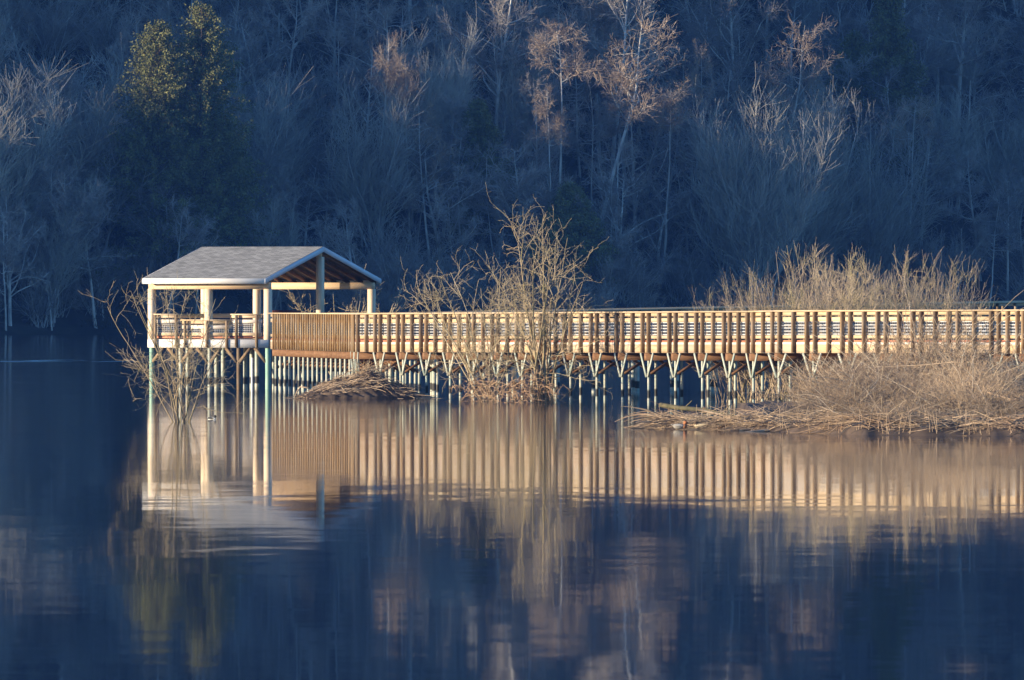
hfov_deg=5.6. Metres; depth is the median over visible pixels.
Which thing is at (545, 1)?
alder tree
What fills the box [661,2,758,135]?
alder tree
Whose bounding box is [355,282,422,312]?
willow tree
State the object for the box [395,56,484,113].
willow tree
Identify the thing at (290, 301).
willow tree
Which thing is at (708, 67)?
alder tree
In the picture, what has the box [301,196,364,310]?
maple tree
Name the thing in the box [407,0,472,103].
alder tree
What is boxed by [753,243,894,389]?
willow shrub
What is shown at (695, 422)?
duck
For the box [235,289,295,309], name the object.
willow tree
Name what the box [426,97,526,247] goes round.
conifer tree
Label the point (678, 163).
alder tree
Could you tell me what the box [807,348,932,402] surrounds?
marsh shrub
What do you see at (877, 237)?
willow tree
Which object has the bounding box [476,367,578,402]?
dry brush
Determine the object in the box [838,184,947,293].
willow tree
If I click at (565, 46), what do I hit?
alder tree
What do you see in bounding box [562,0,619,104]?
alder tree
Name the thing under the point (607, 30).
alder tree
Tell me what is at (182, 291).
alder tree
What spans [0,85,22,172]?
alder tree
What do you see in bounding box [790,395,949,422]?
marsh shrub
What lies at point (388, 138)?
alder tree
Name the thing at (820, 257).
willow tree
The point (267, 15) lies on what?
alder tree
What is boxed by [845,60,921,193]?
alder tree
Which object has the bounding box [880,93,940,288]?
alder tree
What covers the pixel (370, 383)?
brush pile
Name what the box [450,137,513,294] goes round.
alder tree
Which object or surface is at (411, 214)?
maple tree
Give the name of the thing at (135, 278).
willow tree
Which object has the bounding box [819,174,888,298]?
alder tree
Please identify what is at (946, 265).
willow tree
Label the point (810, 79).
alder tree
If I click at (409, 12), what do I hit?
maple tree
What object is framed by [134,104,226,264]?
conifer tree
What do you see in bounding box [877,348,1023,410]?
marsh shrub
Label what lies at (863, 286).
willow tree
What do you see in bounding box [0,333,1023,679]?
lake water
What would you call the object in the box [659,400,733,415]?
driftwood log
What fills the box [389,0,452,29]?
willow tree
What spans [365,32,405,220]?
alder tree
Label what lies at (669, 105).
alder tree
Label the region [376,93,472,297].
alder tree
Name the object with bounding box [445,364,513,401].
dry brush
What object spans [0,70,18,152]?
alder tree
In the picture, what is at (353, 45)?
maple tree
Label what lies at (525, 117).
willow tree
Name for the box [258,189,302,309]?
alder tree
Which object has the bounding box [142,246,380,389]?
pavilion
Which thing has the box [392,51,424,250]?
alder tree
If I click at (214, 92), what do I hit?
willow tree
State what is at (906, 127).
maple tree
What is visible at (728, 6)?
alder tree
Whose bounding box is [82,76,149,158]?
willow tree
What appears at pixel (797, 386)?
marsh shrub
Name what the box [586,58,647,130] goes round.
alder tree
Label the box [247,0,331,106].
maple tree
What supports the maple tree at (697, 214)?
on the hill terrain
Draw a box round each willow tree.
[0,35,106,140]
[0,46,167,274]
[0,48,67,131]
[0,63,104,285]
[0,172,60,255]
[0,185,42,283]
[1,0,101,71]
[1,164,113,326]
[1,254,37,286]
[6,275,64,327]
[8,155,96,228]
[25,263,87,317]
[53,0,158,68]
[68,270,113,314]
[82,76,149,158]
[84,245,153,301]
[98,238,170,298]
[121,252,154,294]
[135,285,187,328]
[173,0,290,62]
[177,289,222,319]
[179,7,302,105]
[182,64,243,137]
[190,55,330,244]
[211,179,314,327]
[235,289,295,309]
[249,297,298,313]
[253,76,326,211]
[275,289,315,310]
[276,44,376,146]
[282,289,338,312]
[302,72,439,263]
[319,210,458,306]
[324,265,420,312]
[326,247,405,306]
[330,287,388,312]
[340,246,419,299]
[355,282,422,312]
[366,12,494,207]
[366,137,434,208]
[372,260,433,311]
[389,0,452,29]
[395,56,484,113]
[406,244,488,311]
[411,263,492,318]
[412,243,489,310]
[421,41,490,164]
[469,261,542,318]
[473,246,545,295]
[474,23,566,181]
[488,265,598,318]
[495,268,542,317]
[497,142,592,234]
[508,218,541,275]
[513,232,586,293]
[522,260,595,317]
[568,276,629,317]
[578,228,650,299]
[592,241,676,303]
[623,195,711,259]
[638,295,667,323]
[642,234,719,306]
[658,67,801,316]
[662,266,738,324]
[665,243,735,304]
[678,82,866,323]
[691,83,863,316]
[721,262,782,304]
[730,244,800,303]
[731,278,778,305]
[750,0,773,12]
[756,50,846,174]
[763,209,848,303]
[768,80,889,301]
[783,242,849,302]
[784,286,832,303]
[789,0,872,64]
[806,94,958,303]
[821,270,889,303]
[822,230,910,308]
[832,246,905,272]
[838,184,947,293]
[891,247,942,288]
[904,276,950,309]
[907,235,967,283]
[909,223,999,298]
[918,12,996,116]
[920,87,988,216]
[946,238,999,280]
[959,297,985,322]
[984,242,1023,289]
[990,278,1023,308]
[996,271,1023,308]
[1003,0,1023,16]
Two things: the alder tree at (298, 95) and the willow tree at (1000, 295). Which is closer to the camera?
the alder tree at (298, 95)
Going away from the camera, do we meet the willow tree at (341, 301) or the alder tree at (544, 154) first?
the willow tree at (341, 301)
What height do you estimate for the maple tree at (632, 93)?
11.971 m
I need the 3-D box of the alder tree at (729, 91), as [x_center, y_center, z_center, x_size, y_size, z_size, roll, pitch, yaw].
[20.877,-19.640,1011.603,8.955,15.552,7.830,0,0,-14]
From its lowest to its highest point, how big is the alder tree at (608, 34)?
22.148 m
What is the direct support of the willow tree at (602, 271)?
on the hill terrain
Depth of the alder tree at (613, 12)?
1009.66 m
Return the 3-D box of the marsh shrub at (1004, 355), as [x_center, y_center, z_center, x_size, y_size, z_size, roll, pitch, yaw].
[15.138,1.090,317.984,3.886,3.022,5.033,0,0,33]
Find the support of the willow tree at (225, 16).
on the hill terrain
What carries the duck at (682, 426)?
on the lake water
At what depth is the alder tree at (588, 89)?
1008.51 m
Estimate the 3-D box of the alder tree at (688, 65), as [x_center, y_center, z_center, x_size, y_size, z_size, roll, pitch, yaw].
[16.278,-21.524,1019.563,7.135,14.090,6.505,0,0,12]
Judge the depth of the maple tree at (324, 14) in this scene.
1013.26 m
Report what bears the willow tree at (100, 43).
on the hill terrain
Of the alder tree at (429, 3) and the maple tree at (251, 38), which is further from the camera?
the alder tree at (429, 3)
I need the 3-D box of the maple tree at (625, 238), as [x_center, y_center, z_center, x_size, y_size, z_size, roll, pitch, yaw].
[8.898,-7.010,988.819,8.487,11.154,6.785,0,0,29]
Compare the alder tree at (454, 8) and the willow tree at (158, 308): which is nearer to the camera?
the willow tree at (158, 308)
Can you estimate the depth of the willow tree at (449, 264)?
984.20 m
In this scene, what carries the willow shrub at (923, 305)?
in the lake water
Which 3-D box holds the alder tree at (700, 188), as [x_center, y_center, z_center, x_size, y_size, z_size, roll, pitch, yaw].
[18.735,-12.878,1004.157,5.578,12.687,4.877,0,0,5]
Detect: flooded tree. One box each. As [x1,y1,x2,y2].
[79,269,253,421]
[281,266,432,381]
[394,250,554,400]
[465,187,618,402]
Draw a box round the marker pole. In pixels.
[251,358,252,390]
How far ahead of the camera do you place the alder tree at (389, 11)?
1018.47 m
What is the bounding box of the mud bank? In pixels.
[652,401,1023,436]
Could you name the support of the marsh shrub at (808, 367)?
on the mud bank
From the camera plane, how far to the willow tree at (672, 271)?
997.76 m
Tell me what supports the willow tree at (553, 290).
on the hill terrain
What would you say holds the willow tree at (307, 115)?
on the hill terrain
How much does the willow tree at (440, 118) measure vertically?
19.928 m
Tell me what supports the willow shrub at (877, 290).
in the lake water
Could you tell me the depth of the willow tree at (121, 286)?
970.40 m
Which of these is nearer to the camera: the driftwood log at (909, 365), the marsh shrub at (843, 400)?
the marsh shrub at (843, 400)
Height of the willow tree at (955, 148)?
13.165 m
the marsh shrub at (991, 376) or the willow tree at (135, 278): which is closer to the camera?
the marsh shrub at (991, 376)
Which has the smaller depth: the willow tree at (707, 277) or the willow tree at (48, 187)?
the willow tree at (48, 187)
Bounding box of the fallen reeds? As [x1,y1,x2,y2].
[615,406,669,427]
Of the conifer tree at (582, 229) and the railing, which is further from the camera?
the conifer tree at (582, 229)
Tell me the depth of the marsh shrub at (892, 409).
273.70 m
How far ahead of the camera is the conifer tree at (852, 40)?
1031.80 m
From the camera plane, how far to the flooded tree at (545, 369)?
353.99 m
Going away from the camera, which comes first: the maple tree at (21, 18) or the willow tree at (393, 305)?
the willow tree at (393, 305)
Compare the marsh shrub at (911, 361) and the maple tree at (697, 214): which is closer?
the marsh shrub at (911, 361)
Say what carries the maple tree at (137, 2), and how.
on the hill terrain
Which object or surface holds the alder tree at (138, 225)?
on the hill terrain
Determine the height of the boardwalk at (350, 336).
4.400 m
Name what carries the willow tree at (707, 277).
on the hill terrain
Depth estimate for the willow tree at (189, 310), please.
971.13 m
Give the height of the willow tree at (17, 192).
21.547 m
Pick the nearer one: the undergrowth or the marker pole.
the marker pole
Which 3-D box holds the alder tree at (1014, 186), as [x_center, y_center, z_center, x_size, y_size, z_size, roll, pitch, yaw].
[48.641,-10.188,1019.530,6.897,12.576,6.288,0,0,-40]
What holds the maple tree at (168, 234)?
on the hill terrain
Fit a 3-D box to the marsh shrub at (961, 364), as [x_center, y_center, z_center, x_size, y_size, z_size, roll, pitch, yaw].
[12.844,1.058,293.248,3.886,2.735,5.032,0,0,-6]
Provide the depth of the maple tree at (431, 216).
986.48 m
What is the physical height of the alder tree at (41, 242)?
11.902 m
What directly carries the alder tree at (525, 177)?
on the hill terrain
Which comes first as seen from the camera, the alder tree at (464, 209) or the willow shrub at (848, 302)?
the willow shrub at (848, 302)
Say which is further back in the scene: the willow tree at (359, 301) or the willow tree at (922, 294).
the willow tree at (922, 294)
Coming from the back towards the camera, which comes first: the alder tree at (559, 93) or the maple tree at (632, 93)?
the maple tree at (632, 93)
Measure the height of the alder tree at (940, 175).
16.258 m
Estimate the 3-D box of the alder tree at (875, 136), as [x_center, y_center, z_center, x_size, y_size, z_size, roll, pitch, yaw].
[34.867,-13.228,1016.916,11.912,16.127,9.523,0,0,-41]
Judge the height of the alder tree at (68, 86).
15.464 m
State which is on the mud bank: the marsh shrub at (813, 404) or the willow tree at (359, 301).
the marsh shrub at (813, 404)
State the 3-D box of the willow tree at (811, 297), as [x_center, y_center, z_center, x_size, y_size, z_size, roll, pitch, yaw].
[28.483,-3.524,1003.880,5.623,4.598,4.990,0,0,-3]
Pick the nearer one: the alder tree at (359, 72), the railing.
the railing
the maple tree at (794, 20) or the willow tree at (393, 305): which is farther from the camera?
the maple tree at (794, 20)
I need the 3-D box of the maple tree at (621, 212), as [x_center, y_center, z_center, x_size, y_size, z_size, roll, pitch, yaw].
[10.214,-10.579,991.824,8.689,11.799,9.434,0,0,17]
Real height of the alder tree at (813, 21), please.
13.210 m
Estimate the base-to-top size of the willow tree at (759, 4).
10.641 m
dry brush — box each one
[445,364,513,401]
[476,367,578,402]
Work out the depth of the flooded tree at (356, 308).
412.10 m
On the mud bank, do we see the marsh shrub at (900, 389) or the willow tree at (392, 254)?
the marsh shrub at (900, 389)
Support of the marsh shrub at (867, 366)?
on the mud bank
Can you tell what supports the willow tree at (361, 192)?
on the hill terrain
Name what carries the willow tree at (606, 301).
on the hill terrain
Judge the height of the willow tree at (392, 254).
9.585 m
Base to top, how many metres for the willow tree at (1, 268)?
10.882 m
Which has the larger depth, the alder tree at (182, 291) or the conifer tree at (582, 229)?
the conifer tree at (582, 229)
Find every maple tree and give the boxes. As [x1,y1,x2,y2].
[0,0,38,80]
[0,18,18,93]
[0,190,65,325]
[21,151,107,287]
[34,157,135,322]
[52,57,146,147]
[78,251,129,316]
[124,7,194,78]
[135,0,172,24]
[140,0,235,87]
[144,182,209,300]
[165,194,223,328]
[200,7,294,103]
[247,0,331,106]
[248,67,349,191]
[290,0,370,76]
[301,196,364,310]
[311,0,427,112]
[334,1,467,135]
[360,3,428,100]
[369,103,446,225]
[370,146,498,262]
[408,0,421,38]
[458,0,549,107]
[461,42,583,162]
[502,166,585,238]
[563,41,700,138]
[566,136,648,244]
[567,86,692,251]
[583,166,674,288]
[585,26,676,139]
[589,208,646,297]
[621,100,724,245]
[623,169,706,272]
[640,82,703,193]
[661,0,708,48]
[667,181,742,294]
[711,205,811,279]
[744,0,821,106]
[755,0,828,68]
[789,73,850,150]
[793,13,849,121]
[793,51,929,160]
[835,87,917,165]
[862,102,931,196]
[914,64,1015,209]
[925,14,1022,117]
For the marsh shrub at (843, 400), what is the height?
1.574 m
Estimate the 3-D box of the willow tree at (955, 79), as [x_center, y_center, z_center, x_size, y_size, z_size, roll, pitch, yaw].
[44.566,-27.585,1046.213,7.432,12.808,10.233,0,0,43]
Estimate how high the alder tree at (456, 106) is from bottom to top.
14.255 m
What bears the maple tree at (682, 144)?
on the hill terrain
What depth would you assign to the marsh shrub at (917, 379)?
294.37 m
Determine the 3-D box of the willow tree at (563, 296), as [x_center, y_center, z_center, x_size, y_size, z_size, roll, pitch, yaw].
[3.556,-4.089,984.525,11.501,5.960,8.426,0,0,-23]
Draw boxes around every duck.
[671,421,687,428]
[692,420,706,427]
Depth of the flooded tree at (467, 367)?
357.96 m
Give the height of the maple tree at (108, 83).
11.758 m
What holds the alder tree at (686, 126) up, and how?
on the hill terrain
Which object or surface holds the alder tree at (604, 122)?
on the hill terrain
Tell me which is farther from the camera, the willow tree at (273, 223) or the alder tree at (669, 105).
the alder tree at (669, 105)
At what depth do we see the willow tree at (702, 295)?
996.76 m
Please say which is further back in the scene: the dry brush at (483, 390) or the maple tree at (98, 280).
the maple tree at (98, 280)
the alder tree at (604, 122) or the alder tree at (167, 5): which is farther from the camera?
the alder tree at (167, 5)
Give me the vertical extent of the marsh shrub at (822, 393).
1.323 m
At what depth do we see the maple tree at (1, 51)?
985.77 m
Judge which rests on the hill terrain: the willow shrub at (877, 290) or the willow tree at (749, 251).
the willow tree at (749, 251)
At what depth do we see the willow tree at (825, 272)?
1005.48 m
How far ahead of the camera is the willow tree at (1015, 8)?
1066.07 m
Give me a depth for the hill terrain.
1015.40 m
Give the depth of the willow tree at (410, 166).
995.28 m
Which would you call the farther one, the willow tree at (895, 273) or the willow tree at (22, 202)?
the willow tree at (895, 273)
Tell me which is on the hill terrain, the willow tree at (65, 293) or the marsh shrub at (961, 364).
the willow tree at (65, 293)
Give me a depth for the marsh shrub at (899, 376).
296.99 m
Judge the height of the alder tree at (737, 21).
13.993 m
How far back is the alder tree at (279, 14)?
1018.39 m
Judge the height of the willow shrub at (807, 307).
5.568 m
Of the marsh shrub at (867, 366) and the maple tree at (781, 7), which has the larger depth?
the maple tree at (781, 7)
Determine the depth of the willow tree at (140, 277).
970.28 m
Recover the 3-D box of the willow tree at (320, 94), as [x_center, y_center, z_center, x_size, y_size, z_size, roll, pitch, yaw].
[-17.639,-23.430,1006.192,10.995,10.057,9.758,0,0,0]
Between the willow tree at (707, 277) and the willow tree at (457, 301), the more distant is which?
the willow tree at (707, 277)
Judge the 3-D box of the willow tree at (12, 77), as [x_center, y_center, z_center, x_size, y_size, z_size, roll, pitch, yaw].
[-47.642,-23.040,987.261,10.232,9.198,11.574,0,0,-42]
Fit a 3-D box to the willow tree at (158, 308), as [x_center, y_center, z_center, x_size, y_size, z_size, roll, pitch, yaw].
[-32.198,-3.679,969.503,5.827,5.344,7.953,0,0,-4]
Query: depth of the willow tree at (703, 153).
999.00 m
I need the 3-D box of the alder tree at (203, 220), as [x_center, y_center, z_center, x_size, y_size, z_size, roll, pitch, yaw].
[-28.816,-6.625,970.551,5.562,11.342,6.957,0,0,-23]
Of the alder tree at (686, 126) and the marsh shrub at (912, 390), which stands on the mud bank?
the marsh shrub at (912, 390)
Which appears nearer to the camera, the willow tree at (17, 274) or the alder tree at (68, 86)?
the willow tree at (17, 274)
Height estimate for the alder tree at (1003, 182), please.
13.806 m
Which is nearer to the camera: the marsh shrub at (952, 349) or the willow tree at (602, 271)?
the marsh shrub at (952, 349)
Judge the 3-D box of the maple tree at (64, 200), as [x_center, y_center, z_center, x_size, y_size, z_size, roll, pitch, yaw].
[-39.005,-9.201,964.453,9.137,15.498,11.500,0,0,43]
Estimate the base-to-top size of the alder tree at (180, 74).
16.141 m
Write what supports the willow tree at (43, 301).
on the hill terrain
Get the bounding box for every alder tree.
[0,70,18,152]
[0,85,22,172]
[0,204,33,330]
[1,107,21,174]
[14,60,89,223]
[17,203,64,330]
[18,146,98,263]
[35,101,102,186]
[64,118,113,261]
[65,202,126,328]
[99,35,138,117]
[103,2,170,97]
[115,160,201,301]
[126,0,190,43]
[163,152,205,292]
[167,47,211,127]
[171,209,228,329]
[189,82,281,166]
[217,0,270,41]
[218,31,277,125]
[228,0,290,67]
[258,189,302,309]
[260,67,331,220]
[264,0,299,59]
[329,0,409,89]
[333,40,409,143]
[348,102,421,233]
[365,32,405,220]
[369,0,404,52]
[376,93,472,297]
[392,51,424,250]
[406,135,448,252]
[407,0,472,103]
[411,0,479,75]
[420,88,474,236]
[422,0,476,82]
[423,182,487,267]
[428,0,566,154]
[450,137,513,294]
[467,198,533,297]
[471,136,560,289]
[485,31,566,177]
[491,108,537,223]
[495,0,576,72]
[498,71,572,227]
[504,0,565,84]
[522,84,572,214]
[524,18,614,184]
[533,0,593,107]
[535,70,582,182]
[544,0,693,200]
[547,34,612,177]
[551,0,634,186]
[558,67,629,202]
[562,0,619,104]
[563,0,661,204]
[578,0,635,115]
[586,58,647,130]
[592,11,701,240]
[610,0,656,130]
[638,74,693,287]
[649,48,715,188]
[650,84,729,246]
[651,151,705,254]
[660,0,742,65]
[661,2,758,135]
[672,0,795,144]
[683,81,754,166]
[684,142,717,267]
[685,38,717,245]
[685,58,764,158]
[699,24,803,166]
[701,1,769,101]
[738,64,806,189]
[749,14,843,142]
[759,73,811,169]
[780,0,825,94]
[799,118,864,200]
[802,0,875,67]
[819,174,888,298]
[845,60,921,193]
[851,122,938,286]
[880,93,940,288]
[891,115,977,247]
[905,2,957,108]
[906,0,982,130]
[908,0,1011,182]
[961,184,1023,315]
[978,160,1023,299]
[984,173,1023,279]
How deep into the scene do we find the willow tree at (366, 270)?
981.85 m
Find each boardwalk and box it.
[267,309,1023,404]
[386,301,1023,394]
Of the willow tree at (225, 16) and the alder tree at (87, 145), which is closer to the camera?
the alder tree at (87, 145)
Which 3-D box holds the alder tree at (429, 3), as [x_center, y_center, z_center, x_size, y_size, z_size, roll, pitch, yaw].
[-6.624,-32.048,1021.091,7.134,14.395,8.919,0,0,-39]
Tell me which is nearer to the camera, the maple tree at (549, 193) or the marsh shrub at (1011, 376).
the marsh shrub at (1011, 376)
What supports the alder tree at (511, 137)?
on the hill terrain
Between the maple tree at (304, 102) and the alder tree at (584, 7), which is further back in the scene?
the alder tree at (584, 7)
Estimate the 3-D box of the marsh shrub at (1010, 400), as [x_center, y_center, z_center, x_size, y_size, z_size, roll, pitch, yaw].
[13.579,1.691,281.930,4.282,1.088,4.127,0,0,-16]
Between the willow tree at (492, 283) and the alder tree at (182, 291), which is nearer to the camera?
the alder tree at (182, 291)
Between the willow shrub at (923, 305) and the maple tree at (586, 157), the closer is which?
the willow shrub at (923, 305)
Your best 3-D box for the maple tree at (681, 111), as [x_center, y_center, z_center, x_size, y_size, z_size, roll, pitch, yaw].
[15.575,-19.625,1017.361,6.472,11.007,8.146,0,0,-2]
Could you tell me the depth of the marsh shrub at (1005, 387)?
285.75 m
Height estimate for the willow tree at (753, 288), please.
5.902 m
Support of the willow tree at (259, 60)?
on the hill terrain
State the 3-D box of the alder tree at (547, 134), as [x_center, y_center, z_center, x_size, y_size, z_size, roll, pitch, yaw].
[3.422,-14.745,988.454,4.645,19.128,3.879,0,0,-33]
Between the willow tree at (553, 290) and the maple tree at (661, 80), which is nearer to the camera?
the willow tree at (553, 290)
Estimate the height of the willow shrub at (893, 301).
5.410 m
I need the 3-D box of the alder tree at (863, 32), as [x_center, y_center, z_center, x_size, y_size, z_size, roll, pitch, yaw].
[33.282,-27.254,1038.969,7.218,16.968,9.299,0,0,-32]
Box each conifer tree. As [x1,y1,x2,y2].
[83,19,229,294]
[126,0,282,307]
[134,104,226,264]
[196,126,266,289]
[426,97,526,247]
[522,180,620,293]
[816,29,884,166]
[838,0,935,193]
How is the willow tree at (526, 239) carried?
on the hill terrain
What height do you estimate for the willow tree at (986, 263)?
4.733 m
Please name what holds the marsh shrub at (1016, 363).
on the mud bank
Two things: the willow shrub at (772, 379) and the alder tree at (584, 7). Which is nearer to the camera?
the willow shrub at (772, 379)
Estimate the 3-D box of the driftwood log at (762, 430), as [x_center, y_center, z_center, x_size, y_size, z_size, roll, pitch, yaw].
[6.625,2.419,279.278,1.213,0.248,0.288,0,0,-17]
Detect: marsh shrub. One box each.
[743,376,900,414]
[743,393,882,417]
[746,358,903,411]
[755,346,941,411]
[760,370,919,419]
[761,335,878,407]
[781,343,959,405]
[790,343,903,386]
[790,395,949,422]
[801,371,953,411]
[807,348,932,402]
[812,299,1000,380]
[815,277,1023,386]
[816,336,991,393]
[823,386,981,415]
[825,399,957,423]
[828,355,924,377]
[839,357,933,393]
[844,389,999,415]
[853,375,976,410]
[862,362,977,399]
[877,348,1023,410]
[878,316,1021,374]
[878,415,994,421]
[879,357,1023,418]
[900,329,1023,397]
[912,341,1023,387]
[921,398,1023,423]
[925,357,1023,398]
[935,359,1023,412]
[951,333,1023,375]
[954,360,1023,392]
[975,384,1023,414]
[987,389,1023,412]
[999,332,1023,381]
[1002,346,1023,376]
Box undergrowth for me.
[1,0,1023,332]
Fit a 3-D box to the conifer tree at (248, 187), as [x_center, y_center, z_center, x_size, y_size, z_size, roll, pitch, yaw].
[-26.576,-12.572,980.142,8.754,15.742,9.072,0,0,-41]
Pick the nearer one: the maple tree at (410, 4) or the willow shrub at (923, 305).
the willow shrub at (923, 305)
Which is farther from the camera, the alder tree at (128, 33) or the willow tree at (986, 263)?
the willow tree at (986, 263)
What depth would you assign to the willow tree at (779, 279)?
1002.51 m
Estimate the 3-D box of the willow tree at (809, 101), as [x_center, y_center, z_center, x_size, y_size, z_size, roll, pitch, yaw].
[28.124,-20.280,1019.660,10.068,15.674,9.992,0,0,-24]
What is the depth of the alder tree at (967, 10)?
1033.92 m
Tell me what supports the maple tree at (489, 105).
on the hill terrain
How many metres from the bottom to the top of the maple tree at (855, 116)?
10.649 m
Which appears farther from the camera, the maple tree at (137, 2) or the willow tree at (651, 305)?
the maple tree at (137, 2)
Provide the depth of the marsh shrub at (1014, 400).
280.08 m
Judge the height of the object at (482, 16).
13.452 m
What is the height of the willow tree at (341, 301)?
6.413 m
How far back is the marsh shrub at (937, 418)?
272.68 m
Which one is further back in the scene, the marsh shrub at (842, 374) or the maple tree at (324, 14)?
the maple tree at (324, 14)
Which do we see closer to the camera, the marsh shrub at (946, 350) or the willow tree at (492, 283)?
the marsh shrub at (946, 350)
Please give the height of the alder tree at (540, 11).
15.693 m
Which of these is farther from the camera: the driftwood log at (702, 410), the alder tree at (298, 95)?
the alder tree at (298, 95)
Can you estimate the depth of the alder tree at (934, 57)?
1038.10 m
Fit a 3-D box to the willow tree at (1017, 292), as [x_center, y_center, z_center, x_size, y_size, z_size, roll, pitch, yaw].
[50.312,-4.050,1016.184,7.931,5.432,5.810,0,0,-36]
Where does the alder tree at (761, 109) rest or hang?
on the hill terrain
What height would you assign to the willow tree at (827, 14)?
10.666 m
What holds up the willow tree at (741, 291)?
on the hill terrain
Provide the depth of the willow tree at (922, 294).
1012.92 m
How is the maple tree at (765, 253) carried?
on the hill terrain
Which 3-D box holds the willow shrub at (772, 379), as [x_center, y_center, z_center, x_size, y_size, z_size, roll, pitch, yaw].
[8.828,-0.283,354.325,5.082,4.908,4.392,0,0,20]
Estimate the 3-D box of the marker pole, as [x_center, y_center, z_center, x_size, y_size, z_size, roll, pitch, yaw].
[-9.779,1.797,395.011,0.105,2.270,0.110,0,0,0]
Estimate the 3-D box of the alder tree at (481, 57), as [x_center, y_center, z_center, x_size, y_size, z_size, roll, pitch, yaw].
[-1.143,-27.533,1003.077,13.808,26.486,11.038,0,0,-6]
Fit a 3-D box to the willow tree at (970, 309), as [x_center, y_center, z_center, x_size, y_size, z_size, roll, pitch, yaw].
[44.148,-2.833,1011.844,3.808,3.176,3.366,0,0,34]
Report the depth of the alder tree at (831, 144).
1013.22 m
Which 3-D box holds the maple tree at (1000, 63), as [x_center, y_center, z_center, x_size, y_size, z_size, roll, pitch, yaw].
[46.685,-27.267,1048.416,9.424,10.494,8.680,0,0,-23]
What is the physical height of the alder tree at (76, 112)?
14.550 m
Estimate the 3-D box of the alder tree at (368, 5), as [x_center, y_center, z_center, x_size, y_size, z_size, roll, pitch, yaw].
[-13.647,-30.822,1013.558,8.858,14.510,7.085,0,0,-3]
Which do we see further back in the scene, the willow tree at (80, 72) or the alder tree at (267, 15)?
the alder tree at (267, 15)
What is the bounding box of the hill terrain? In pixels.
[0,0,1023,333]
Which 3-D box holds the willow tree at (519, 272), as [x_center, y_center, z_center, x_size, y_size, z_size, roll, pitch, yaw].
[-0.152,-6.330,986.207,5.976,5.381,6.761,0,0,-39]
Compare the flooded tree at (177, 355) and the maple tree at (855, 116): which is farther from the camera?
the maple tree at (855, 116)
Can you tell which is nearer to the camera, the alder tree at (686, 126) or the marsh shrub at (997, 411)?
the marsh shrub at (997, 411)
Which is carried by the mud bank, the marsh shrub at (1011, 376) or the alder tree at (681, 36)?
the marsh shrub at (1011, 376)
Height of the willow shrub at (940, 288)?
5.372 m
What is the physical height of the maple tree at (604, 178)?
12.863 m
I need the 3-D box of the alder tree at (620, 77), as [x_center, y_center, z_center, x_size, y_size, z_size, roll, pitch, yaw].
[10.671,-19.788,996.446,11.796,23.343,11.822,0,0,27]
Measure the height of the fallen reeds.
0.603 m
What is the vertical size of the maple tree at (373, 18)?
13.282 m
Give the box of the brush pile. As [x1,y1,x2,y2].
[286,358,440,398]
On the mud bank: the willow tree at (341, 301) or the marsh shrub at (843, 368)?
the marsh shrub at (843, 368)
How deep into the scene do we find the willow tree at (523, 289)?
984.92 m
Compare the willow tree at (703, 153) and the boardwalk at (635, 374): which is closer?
the boardwalk at (635, 374)
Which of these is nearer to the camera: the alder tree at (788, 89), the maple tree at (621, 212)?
the maple tree at (621, 212)
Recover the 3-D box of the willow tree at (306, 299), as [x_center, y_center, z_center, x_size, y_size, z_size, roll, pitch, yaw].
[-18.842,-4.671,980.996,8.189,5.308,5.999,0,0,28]
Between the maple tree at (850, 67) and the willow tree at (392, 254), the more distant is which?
the maple tree at (850, 67)
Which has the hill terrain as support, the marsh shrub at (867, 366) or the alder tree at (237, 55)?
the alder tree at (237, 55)
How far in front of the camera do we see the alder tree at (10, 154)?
967.65 m
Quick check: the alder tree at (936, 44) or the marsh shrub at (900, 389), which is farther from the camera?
the alder tree at (936, 44)
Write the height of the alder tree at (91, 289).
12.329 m
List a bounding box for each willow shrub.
[688,278,774,401]
[700,259,840,401]
[743,241,870,401]
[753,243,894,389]
[778,253,900,383]
[819,249,930,339]
[832,249,989,339]
[844,245,973,375]
[894,263,1004,363]
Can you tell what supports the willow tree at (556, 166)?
on the hill terrain
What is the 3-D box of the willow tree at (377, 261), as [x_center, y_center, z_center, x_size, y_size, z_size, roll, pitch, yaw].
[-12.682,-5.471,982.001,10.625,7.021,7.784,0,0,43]
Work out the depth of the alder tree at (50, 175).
964.82 m
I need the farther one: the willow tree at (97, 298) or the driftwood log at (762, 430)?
the willow tree at (97, 298)
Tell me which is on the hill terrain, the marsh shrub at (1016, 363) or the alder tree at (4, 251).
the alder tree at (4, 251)
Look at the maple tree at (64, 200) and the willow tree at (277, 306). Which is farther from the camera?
the willow tree at (277, 306)
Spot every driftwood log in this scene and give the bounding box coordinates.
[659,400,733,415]
[698,409,733,418]
[745,427,773,431]
[865,362,951,367]
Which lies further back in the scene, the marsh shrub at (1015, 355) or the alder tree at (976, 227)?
the alder tree at (976, 227)
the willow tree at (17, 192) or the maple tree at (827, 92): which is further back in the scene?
the maple tree at (827, 92)
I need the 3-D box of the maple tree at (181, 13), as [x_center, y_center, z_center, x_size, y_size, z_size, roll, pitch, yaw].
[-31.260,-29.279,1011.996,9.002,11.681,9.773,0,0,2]
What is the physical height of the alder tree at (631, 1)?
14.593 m
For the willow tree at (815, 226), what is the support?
on the hill terrain
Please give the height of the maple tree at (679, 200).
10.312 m

